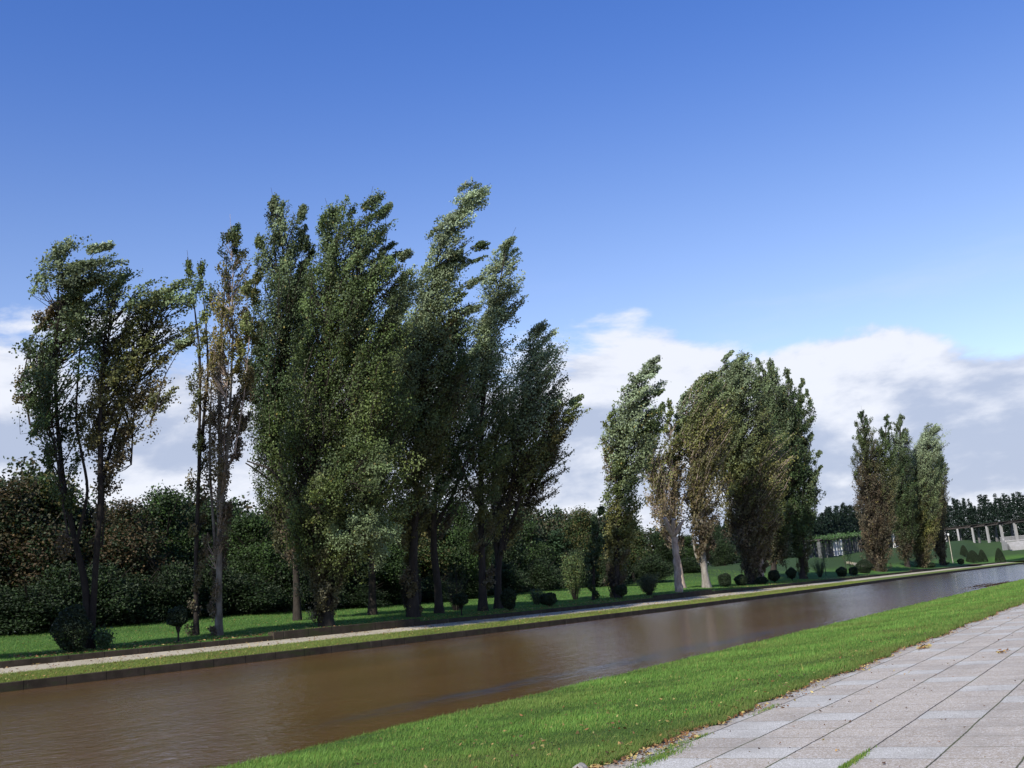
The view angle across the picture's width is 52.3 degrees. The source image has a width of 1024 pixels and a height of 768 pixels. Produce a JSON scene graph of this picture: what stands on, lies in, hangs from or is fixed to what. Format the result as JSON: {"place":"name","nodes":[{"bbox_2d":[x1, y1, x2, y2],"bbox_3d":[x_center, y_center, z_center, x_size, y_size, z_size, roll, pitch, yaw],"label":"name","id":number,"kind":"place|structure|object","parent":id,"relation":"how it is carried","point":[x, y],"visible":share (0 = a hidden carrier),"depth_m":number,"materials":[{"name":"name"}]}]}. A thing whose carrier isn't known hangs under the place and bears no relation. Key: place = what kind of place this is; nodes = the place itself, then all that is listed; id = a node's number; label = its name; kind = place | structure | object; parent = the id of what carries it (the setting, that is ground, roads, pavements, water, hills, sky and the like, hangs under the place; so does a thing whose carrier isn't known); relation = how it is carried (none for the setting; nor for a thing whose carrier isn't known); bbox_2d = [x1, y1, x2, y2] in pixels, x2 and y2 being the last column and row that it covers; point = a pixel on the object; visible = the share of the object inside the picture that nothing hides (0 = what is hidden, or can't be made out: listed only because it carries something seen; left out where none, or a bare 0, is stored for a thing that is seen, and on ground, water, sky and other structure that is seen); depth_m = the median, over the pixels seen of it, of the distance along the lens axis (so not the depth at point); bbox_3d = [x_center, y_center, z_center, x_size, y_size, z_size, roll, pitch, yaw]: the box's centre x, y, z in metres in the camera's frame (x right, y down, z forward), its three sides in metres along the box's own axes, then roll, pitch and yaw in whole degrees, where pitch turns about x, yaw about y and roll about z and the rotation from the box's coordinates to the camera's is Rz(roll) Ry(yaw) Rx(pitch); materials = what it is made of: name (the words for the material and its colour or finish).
{"place":"outdoors","nodes":[
{"label":"outdoors","id":0,"kind":"place"},
{"bbox_2d":[0,562,1012,673],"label":"path","id":1,"kind":"structure","parent":0,"point":[116,658],"depth_m":70.13,"materials":[{"name":"grey concrete"}]},
{"bbox_2d":[0,540,1014,682],"bbox_3d":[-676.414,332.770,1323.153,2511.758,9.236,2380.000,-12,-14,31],"label":"lawn","id":2,"kind":"structure","parent":0,"point":[834,563],"depth_m":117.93,"materials":[{"name":"green plant"}]},
{"bbox_2d":[0,456,24,587],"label":"woodland tree","id":3,"kind":"object","parent":2,"relation":"on","point":[2,526],"visible":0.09,"depth_m":79.92,"materials":[{"name":"green plant"}]},
{"bbox_2d":[0,581,26,635],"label":"bush","id":4,"kind":"object","parent":2,"relation":"on","point":[4,604],"visible":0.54,"depth_m":73.01,"materials":[{"name":"green plant"}]},
{"bbox_2d":[0,578,77,635],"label":"bush","id":5,"kind":"object","parent":2,"relation":"on","point":[22,623],"visible":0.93,"depth_m":73.16,"materials":[{"name":"green plant"}]},
{"bbox_2d":[0,472,91,632],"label":"woodland tree","id":6,"kind":"object","parent":2,"relation":"on","point":[31,549],"visible":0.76,"depth_m":78.32,"materials":[{"name":"green plant"}]},
{"bbox_2d":[1,462,120,629],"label":"woodland tree","id":7,"kind":"object","parent":2,"relation":"on","point":[47,500],"visible":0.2,"depth_m":84.38,"materials":[{"name":"green plant"}]},
{"bbox_2d":[19,553,120,630],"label":"bush","id":8,"kind":"object","parent":2,"relation":"on","point":[65,586],"visible":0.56,"depth_m":75.95,"materials":[{"name":"green plant"}]},
{"bbox_2d":[48,602,95,651],"bbox_3d":[-24.331,13.569,57.776,2.459,2.904,2.460,-12,-14,31],"label":"topiary shrub","id":9,"kind":"object","parent":2,"relation":"on","point":[64,624],"visible":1,"depth_m":57.29,"materials":[{"name":"green plant"}]},
{"bbox_2d":[48,559,150,626],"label":"bush","id":10,"kind":"object","parent":2,"relation":"on","point":[112,598],"visible":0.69,"depth_m":77.92,"materials":[{"name":"green plant"}]},
{"bbox_2d":[91,624,116,648],"bbox_3d":[-23.326,14.400,59.435,1.559,1.435,1.453,-12,-14,31],"label":"loose shrub","id":11,"kind":"object","parent":2,"relation":"on","point":[102,640],"visible":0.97,"depth_m":59.12,"materials":[{"name":"green plant"}]},
{"bbox_2d":[9,235,211,649],"bbox_3d":[-22.893,3.330,59.968,11.059,23.439,7.003,0,-13,-23],"label":"poplar tree","id":12,"kind":"object","parent":2,"relation":"on","point":[69,307],"visible":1,"depth_m":59.82,"materials":[{"name":"green plant"}]},
{"bbox_2d":[59,502,164,571],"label":"woodland tree","id":13,"kind":"object","parent":2,"relation":"on","point":[88,522],"visible":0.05,"depth_m":87.14,"materials":[{"name":"green plant"}]},
{"bbox_2d":[73,492,189,592],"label":"woodland tree","id":14,"kind":"object","parent":2,"relation":"on","point":[130,545],"visible":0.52,"depth_m":84.22,"materials":[{"name":"green plant"}]},
{"bbox_2d":[115,567,182,624],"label":"bush","id":15,"kind":"object","parent":2,"relation":"on","point":[143,611],"visible":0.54,"depth_m":80.78,"materials":[{"name":"green plant"}]},
{"bbox_2d":[120,479,213,571],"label":"woodland tree","id":16,"kind":"object","parent":2,"relation":"on","point":[167,506],"visible":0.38,"depth_m":92.09,"materials":[{"name":"green plant"}]},
{"bbox_2d":[166,605,188,642],"bbox_3d":[-20.144,14.533,62.892,1.290,2.370,1.312,-12,-14,31],"label":"topiary shrub","id":17,"kind":"object","parent":2,"relation":"on","point":[179,620],"visible":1,"depth_m":62.69,"materials":[{"name":"green plant"}]},
{"bbox_2d":[146,554,223,621],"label":"bush","id":18,"kind":"object","parent":2,"relation":"on","point":[178,577],"visible":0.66,"depth_m":83.02,"materials":[{"name":"green plant"}]},
{"bbox_2d":[182,253,216,635],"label":"poplar tree","id":19,"kind":"object","parent":2,"relation":"on","point":[201,446],"visible":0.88,"depth_m":67.87,"materials":[{"name":"green plant"}]},
{"bbox_2d":[158,494,249,616],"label":"woodland tree","id":20,"kind":"object","parent":2,"relation":"on","point":[208,528],"visible":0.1,"depth_m":96.47,"materials":[{"name":"green plant"}]},
{"bbox_2d":[182,555,252,616],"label":"bush","id":21,"kind":"object","parent":2,"relation":"on","point":[226,582],"visible":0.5,"depth_m":87.58,"materials":[{"name":"green plant"}]},
{"bbox_2d":[200,221,263,635],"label":"poplar tree","id":22,"kind":"object","parent":2,"relation":"on","point":[218,360],"visible":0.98,"depth_m":67.40,"materials":[{"name":"green plant"}]},
{"bbox_2d":[223,572,289,614],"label":"bush","id":23,"kind":"object","parent":2,"relation":"on","point":[258,595],"visible":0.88,"depth_m":89.08,"materials":[{"name":"green plant"}]},
{"bbox_2d":[216,509,303,607],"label":"woodland tree","id":24,"kind":"object","parent":2,"relation":"on","point":[252,537],"visible":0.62,"depth_m":93.70,"materials":[{"name":"green plant"}]},
{"bbox_2d":[251,551,314,611],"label":"bush","id":25,"kind":"object","parent":2,"relation":"on","point":[287,575],"visible":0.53,"depth_m":92.71,"materials":[{"name":"green plant"}]},
{"bbox_2d":[238,190,331,620],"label":"poplar tree","id":26,"kind":"object","parent":2,"relation":"on","point":[285,286],"visible":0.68,"depth_m":78.63,"materials":[{"name":"green plant"}]},
{"bbox_2d":[301,556,352,609],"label":"bush","id":27,"kind":"object","parent":2,"relation":"on","point":[340,596],"visible":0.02,"depth_m":97.60,"materials":[{"name":"green plant"}]},
{"bbox_2d":[247,188,428,626],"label":"poplar tree","id":28,"kind":"object","parent":2,"relation":"on","point":[349,468],"visible":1,"depth_m":71.92,"materials":[{"name":"green plant"}]},
{"bbox_2d":[1,451,681,632],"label":"woodland","id":29,"kind":"object","parent":2,"relation":"on","point":[554,519],"visible":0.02,"depth_m":140.93,"materials":[{"name":"green plant"}]},
{"bbox_2d":[268,618,420,639],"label":"raised curb","id":30,"kind":"structure","parent":2,"relation":"on","point":[299,633],"depth_m":70.41,"materials":[{"name":"grey concrete"}]},
{"bbox_2d":[311,510,394,609],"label":"woodland tree","id":31,"kind":"object","parent":2,"relation":"on","point":[354,583],"visible":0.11,"depth_m":101.03,"materials":[{"name":"green plant"}]},
{"bbox_2d":[339,583,392,608],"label":"bush","id":32,"kind":"object","parent":2,"relation":"on","point":[361,601],"visible":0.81,"depth_m":99.56,"materials":[{"name":"green plant"}]},
{"bbox_2d":[352,284,417,614],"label":"poplar tree","id":33,"kind":"object","parent":2,"relation":"on","point":[372,606],"visible":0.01,"depth_m":84.96,"materials":[{"name":"green plant"}]},
{"bbox_2d":[362,521,422,604],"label":"woodland tree","id":34,"kind":"object","parent":2,"relation":"on","point":[397,559],"visible":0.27,"depth_m":105.22,"materials":[{"name":"green plant"}]},
{"bbox_2d":[365,562,430,605],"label":"bush","id":35,"kind":"object","parent":2,"relation":"on","point":[396,598],"visible":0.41,"depth_m":106.06,"materials":[{"name":"green plant"}]},
{"bbox_2d":[395,501,462,601],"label":"woodland tree","id":36,"kind":"object","parent":2,"relation":"on","point":[425,563],"visible":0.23,"depth_m":113.41,"materials":[{"name":"green plant"}]},
{"bbox_2d":[403,576,454,602],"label":"bush","id":37,"kind":"object","parent":2,"relation":"on","point":[428,594],"visible":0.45,"depth_m":110.75,"materials":[{"name":"green plant"}]},
{"bbox_2d":[379,177,491,617],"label":"poplar tree","id":38,"kind":"object","parent":2,"relation":"on","point":[422,371],"visible":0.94,"depth_m":81.14,"materials":[{"name":"green plant"}]},
{"bbox_2d":[418,355,490,613],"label":"poplar tree","id":39,"kind":"object","parent":2,"relation":"on","point":[458,466],"visible":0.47,"depth_m":86.28,"materials":[{"name":"green plant"}]},
{"bbox_2d":[439,560,470,610],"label":"loose shrub","id":40,"kind":"object","parent":2,"relation":"on","point":[456,607],"visible":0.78,"depth_m":91.01,"materials":[{"name":"green plant"}]},
{"bbox_2d":[451,592,468,614],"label":"topiary shrub","id":41,"kind":"object","parent":2,"relation":"on","point":[460,600],"visible":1,"depth_m":83.67,"materials":[{"name":"green plant"}]},
{"bbox_2d":[437,496,494,592],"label":"woodland tree","id":42,"kind":"object","parent":2,"relation":"on","point":[463,525],"visible":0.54,"depth_m":115.92,"materials":[{"name":"green plant"}]},
{"bbox_2d":[445,576,494,600],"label":"bush","id":43,"kind":"object","parent":2,"relation":"on","point":[471,590],"visible":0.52,"depth_m":115.94,"materials":[{"name":"green plant"}]},
{"bbox_2d":[450,230,528,610],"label":"poplar tree","id":44,"kind":"object","parent":2,"relation":"on","point":[488,327],"visible":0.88,"depth_m":88.90,"materials":[{"name":"green plant"}]},
{"bbox_2d":[0,561,1005,667],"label":"retaining wall","id":45,"kind":"structure","parent":2,"relation":"on","point":[43,660],"depth_m":65.82,"materials":[{"name":"grey concrete"}]},
{"bbox_2d":[477,507,536,595],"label":"woodland tree","id":46,"kind":"object","parent":2,"relation":"on","point":[508,554],"visible":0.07,"depth_m":128.92,"materials":[{"name":"green plant"}]},
{"bbox_2d":[499,586,516,609],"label":"topiary shrub","id":47,"kind":"object","parent":2,"relation":"on","point":[506,597],"visible":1,"depth_m":88.55,"materials":[{"name":"green plant"}]},
{"bbox_2d":[490,562,533,592],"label":"bush","id":48,"kind":"object","parent":2,"relation":"on","point":[511,578],"visible":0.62,"depth_m":122.92,"materials":[{"name":"green plant"}]},
{"bbox_2d":[475,319,590,608],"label":"poplar tree","id":49,"kind":"object","parent":2,"relation":"on","point":[541,456],"visible":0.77,"depth_m":92.46,"materials":[{"name":"green plant"}]},
{"bbox_2d":[526,588,545,604],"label":"loose shrub","id":50,"kind":"object","parent":2,"relation":"on","point":[534,594],"visible":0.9,"depth_m":100.24,"materials":[{"name":"green plant"}]},
{"bbox_2d":[515,517,560,591],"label":"woodland tree","id":51,"kind":"object","parent":2,"relation":"on","point":[540,550],"visible":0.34,"depth_m":140.12,"materials":[{"name":"green plant"}]},
{"bbox_2d":[519,556,564,590],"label":"bush","id":52,"kind":"object","parent":2,"relation":"on","point":[542,573],"visible":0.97,"depth_m":129.71,"materials":[{"name":"green plant"}]},
{"bbox_2d":[539,592,557,605],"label":"topiary shrub","id":53,"kind":"object","parent":2,"relation":"on","point":[549,599],"visible":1,"depth_m":93.85,"materials":[{"name":"green plant"}]},
{"bbox_2d":[533,528,587,590],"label":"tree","id":54,"kind":"object","parent":2,"relation":"on","point":[559,544],"visible":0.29,"depth_m":146.97,"materials":[{"name":"green plant"}]},
{"bbox_2d":[559,550,587,599],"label":"loose shrub","id":55,"kind":"object","parent":2,"relation":"on","point":[573,581],"visible":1,"depth_m":109.33,"materials":[{"name":"green plant"}]},
{"bbox_2d":[557,546,602,588],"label":"bush","id":56,"kind":"object","parent":2,"relation":"on","point":[584,575],"visible":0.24,"depth_m":138.74,"materials":[{"name":"green plant"}]},
{"bbox_2d":[558,503,606,587],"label":"woodland tree","id":57,"kind":"object","parent":2,"relation":"on","point":[579,531],"visible":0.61,"depth_m":150.42,"materials":[{"name":"green plant"}]},
{"bbox_2d":[583,506,605,599],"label":"columnar tree","id":58,"kind":"object","parent":2,"relation":"on","point":[592,557],"visible":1,"depth_m":106.03,"materials":[{"name":"green plant"}]},
{"bbox_2d":[595,532,636,586],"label":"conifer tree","id":59,"kind":"object","parent":2,"relation":"on","point":[596,582],"visible":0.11,"depth_m":156.39,"materials":[{"name":"green plant"}]},
{"bbox_2d":[595,545,639,586],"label":"bush","id":60,"kind":"object","parent":2,"relation":"on","point":[603,573],"visible":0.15,"depth_m":147.51,"materials":[{"name":"green plant"}]},
{"bbox_2d":[614,584,627,598],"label":"topiary shrub","id":61,"kind":"object","parent":2,"relation":"on","point":[622,589],"visible":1,"depth_m":106.21,"materials":[{"name":"green plant"}]},
{"bbox_2d":[594,355,669,597],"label":"poplar tree","id":62,"kind":"object","parent":2,"relation":"on","point":[630,423],"visible":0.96,"depth_m":108.97,"materials":[{"name":"green plant"}]},
{"bbox_2d":[620,522,652,581],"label":"woodland tree","id":63,"kind":"object","parent":2,"relation":"on","point":[638,546],"visible":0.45,"depth_m":164.44,"materials":[{"name":"green plant"}]},
{"bbox_2d":[635,572,659,594],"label":"loose shrub","id":64,"kind":"object","parent":2,"relation":"on","point":[647,585],"visible":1,"depth_m":112.56,"materials":[{"name":"green plant"}]},
{"bbox_2d":[628,554,673,583],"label":"bush","id":65,"kind":"object","parent":2,"relation":"on","point":[649,564],"visible":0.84,"depth_m":155.82,"materials":[{"name":"green plant"}]},
{"bbox_2d":[637,398,686,587],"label":"poplar tree","id":66,"kind":"object","parent":2,"relation":"on","point":[662,484],"visible":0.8,"depth_m":130.14,"materials":[{"name":"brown plant"}]},
{"bbox_2d":[647,530,689,573],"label":"woodland tree","id":67,"kind":"object","parent":2,"relation":"on","point":[664,552],"visible":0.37,"depth_m":178.89,"materials":[{"name":"green plant"}]},
{"bbox_2d":[663,517,684,591],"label":"trunk","id":68,"kind":"object","parent":2,"relation":"on","point":[673,533],"visible":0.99,"depth_m":119.02,"materials":[{"name":"grey plant"}]},
{"bbox_2d":[653,589,712,600],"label":"raised curb","id":69,"kind":"structure","parent":2,"relation":"on","point":[682,595],"depth_m":112.81,"materials":[{"name":"grey concrete"}]},
{"bbox_2d":[672,557,708,573],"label":"bush","id":70,"kind":"object","parent":2,"relation":"on","point":[690,565],"visible":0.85,"depth_m":171.54,"materials":[{"name":"green plant"}]},
{"bbox_2d":[677,533,712,561],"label":"woodland tree","id":71,"kind":"object","parent":2,"relation":"on","point":[688,543],"visible":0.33,"depth_m":186.10,"materials":[{"name":"green plant"}]},
{"bbox_2d":[671,370,739,587],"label":"poplar tree","id":72,"kind":"object","parent":2,"relation":"on","point":[698,428],"visible":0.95,"depth_m":131.24,"materials":[{"name":"green plant"}]},
{"bbox_2d":[707,522,727,566],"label":"woodland tree","id":73,"kind":"object","parent":2,"relation":"on","point":[718,533],"visible":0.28,"depth_m":195.92,"materials":[{"name":"green plant"}]},
{"bbox_2d":[717,572,731,586],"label":"topiary shrub","id":74,"kind":"object","parent":2,"relation":"on","point":[724,578],"visible":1,"depth_m":132.48,"materials":[{"name":"green plant"}]},
{"bbox_2d":[709,537,740,565],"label":"bush","id":75,"kind":"object","parent":2,"relation":"on","point":[724,552],"visible":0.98,"depth_m":187.64,"materials":[{"name":"green plant"}]},
{"bbox_2d":[733,574,747,585],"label":"topiary shrub","id":76,"kind":"object","parent":2,"relation":"on","point":[740,579],"visible":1,"depth_m":137.92,"materials":[{"name":"green plant"}]},
{"bbox_2d":[707,349,778,584],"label":"poplar tree","id":77,"kind":"object","parent":2,"relation":"on","point":[738,373],"visible":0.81,"depth_m":145.64,"materials":[{"name":"green plant"}]},
{"bbox_2d":[715,420,798,583],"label":"poplar tree","id":78,"kind":"object","parent":2,"relation":"on","point":[770,526],"visible":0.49,"depth_m":147.29,"materials":[{"name":"green plant"}]},
{"bbox_2d":[767,569,779,581],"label":"topiary shrub","id":79,"kind":"object","parent":2,"relation":"on","point":[774,576],"visible":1,"depth_m":152.11,"materials":[{"name":"green plant"}]},
{"bbox_2d":[751,357,816,573],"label":"poplar tree","id":80,"kind":"object","parent":2,"relation":"on","point":[782,406],"visible":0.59,"depth_m":168.65,"materials":[{"name":"green plant"}]},
{"bbox_2d":[788,431,825,578],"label":"poplar tree","id":81,"kind":"object","parent":2,"relation":"on","point":[808,493],"visible":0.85,"depth_m":169.51,"materials":[{"name":"green plant"}]},
{"bbox_2d":[809,555,825,576],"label":"loose shrub","id":82,"kind":"object","parent":2,"relation":"on","point":[819,572],"visible":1,"depth_m":179.84,"materials":[{"name":"green plant"}]},
{"bbox_2d":[805,530,895,557],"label":"pergola","id":83,"kind":"object","parent":2,"relation":"on","point":[829,544],"visible":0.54,"depth_m":240.10,"materials":[{"name":"stone"}]},
{"bbox_2d":[853,559,872,572],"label":"topiary shrub","id":84,"kind":"object","parent":2,"relation":"on","point":[861,566],"visible":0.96,"depth_m":207.20,"materials":[{"name":"green plant"}]},
{"bbox_2d":[707,492,1023,565],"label":"conifer forest","id":85,"kind":"object","parent":2,"relation":"on","point":[830,522],"visible":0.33,"depth_m":442.61,"materials":[{"name":"green plant"}]},
{"bbox_2d":[848,409,900,571],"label":"poplar tree","id":86,"kind":"object","parent":2,"relation":"on","point":[875,496],"visible":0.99,"depth_m":216.83,"materials":[{"name":"green plant"}]},
{"bbox_2d":[887,411,918,567],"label":"poplar tree","id":87,"kind":"object","parent":2,"relation":"on","point":[905,498],"visible":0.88,"depth_m":249.16,"materials":[{"name":"green plant"}]},
{"bbox_2d":[905,422,950,567],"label":"poplar tree","id":88,"kind":"object","parent":2,"relation":"on","point":[926,460],"visible":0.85,"depth_m":254.23,"materials":[{"name":"green plant"}]},
{"bbox_2d":[932,455,952,565],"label":"poplar tree","id":89,"kind":"object","parent":2,"relation":"on","point":[940,542],"visible":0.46,"depth_m":276.98,"materials":[{"name":"green plant"}]},
{"bbox_2d":[966,550,981,562],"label":"topiary shrub","id":90,"kind":"object","parent":2,"relation":"on","point":[971,554],"visible":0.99,"depth_m":316.81,"materials":[{"name":"green plant"}]},
{"bbox_2d":[944,519,1023,542],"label":"pergola","id":91,"kind":"object","parent":2,"relation":"on","point":[986,525],"visible":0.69,"depth_m":391.50,"materials":[{"name":"concrete"}]},
{"bbox_2d":[995,548,1005,561],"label":"topiary shrub","id":92,"kind":"object","parent":2,"relation":"on","point":[999,556],"visible":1,"depth_m":336.93,"materials":[{"name":"green plant"}]},
{"bbox_2d":[0,562,1021,682],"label":"grass strip","id":93,"kind":"object","parent":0,"point":[293,645],"depth_m":62.59,"materials":[{"name":"green plant"}]},
{"bbox_2d":[0,564,1023,767],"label":"water","id":94,"kind":"structure","parent":0,"point":[210,717],"depth_m":32.42,"materials":[{"name":"brown liquid"}]},
{"bbox_2d":[0,562,1023,692],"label":"canal wall","id":95,"kind":"structure","parent":94,"relation":"in","point":[80,678],"depth_m":62.44,"materials":[{"name":"concrete"}]},
{"bbox_2d":[0,0,1023,546],"label":"sky","id":96,"kind":"structure","parent":0,"point":[830,191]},
{"bbox_2d":[204,579,1023,767],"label":"grass bank","id":97,"kind":"structure","parent":0,"point":[616,731],"depth_m":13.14,"materials":[{"name":"green plant"}]},
{"bbox_2d":[0,575,1023,767],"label":"fallen leaves","id":98,"kind":"object","parent":97,"relation":"on","point":[683,731],"visible":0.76,"depth_m":19.10,"materials":[{"name":"brown plant"}]},
{"bbox_2d":[600,603,1023,767],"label":"pavement","id":99,"kind":"structure","parent":0,"point":[958,696],"depth_m":11.59,"materials":[{"name":"grey stone"}]},
{"bbox_2d":[1010,540,1023,560],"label":"canal head bank","id":100,"kind":"structure","parent":0,"point":[1018,555],"depth_m":362.11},
{"bbox_2d":[999,535,1023,550],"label":"stair flight","id":101,"kind":"object","parent":100,"relation":"on","point":[1018,544],"visible":1,"depth_m":347.43,"materials":[{"name":"stone"}]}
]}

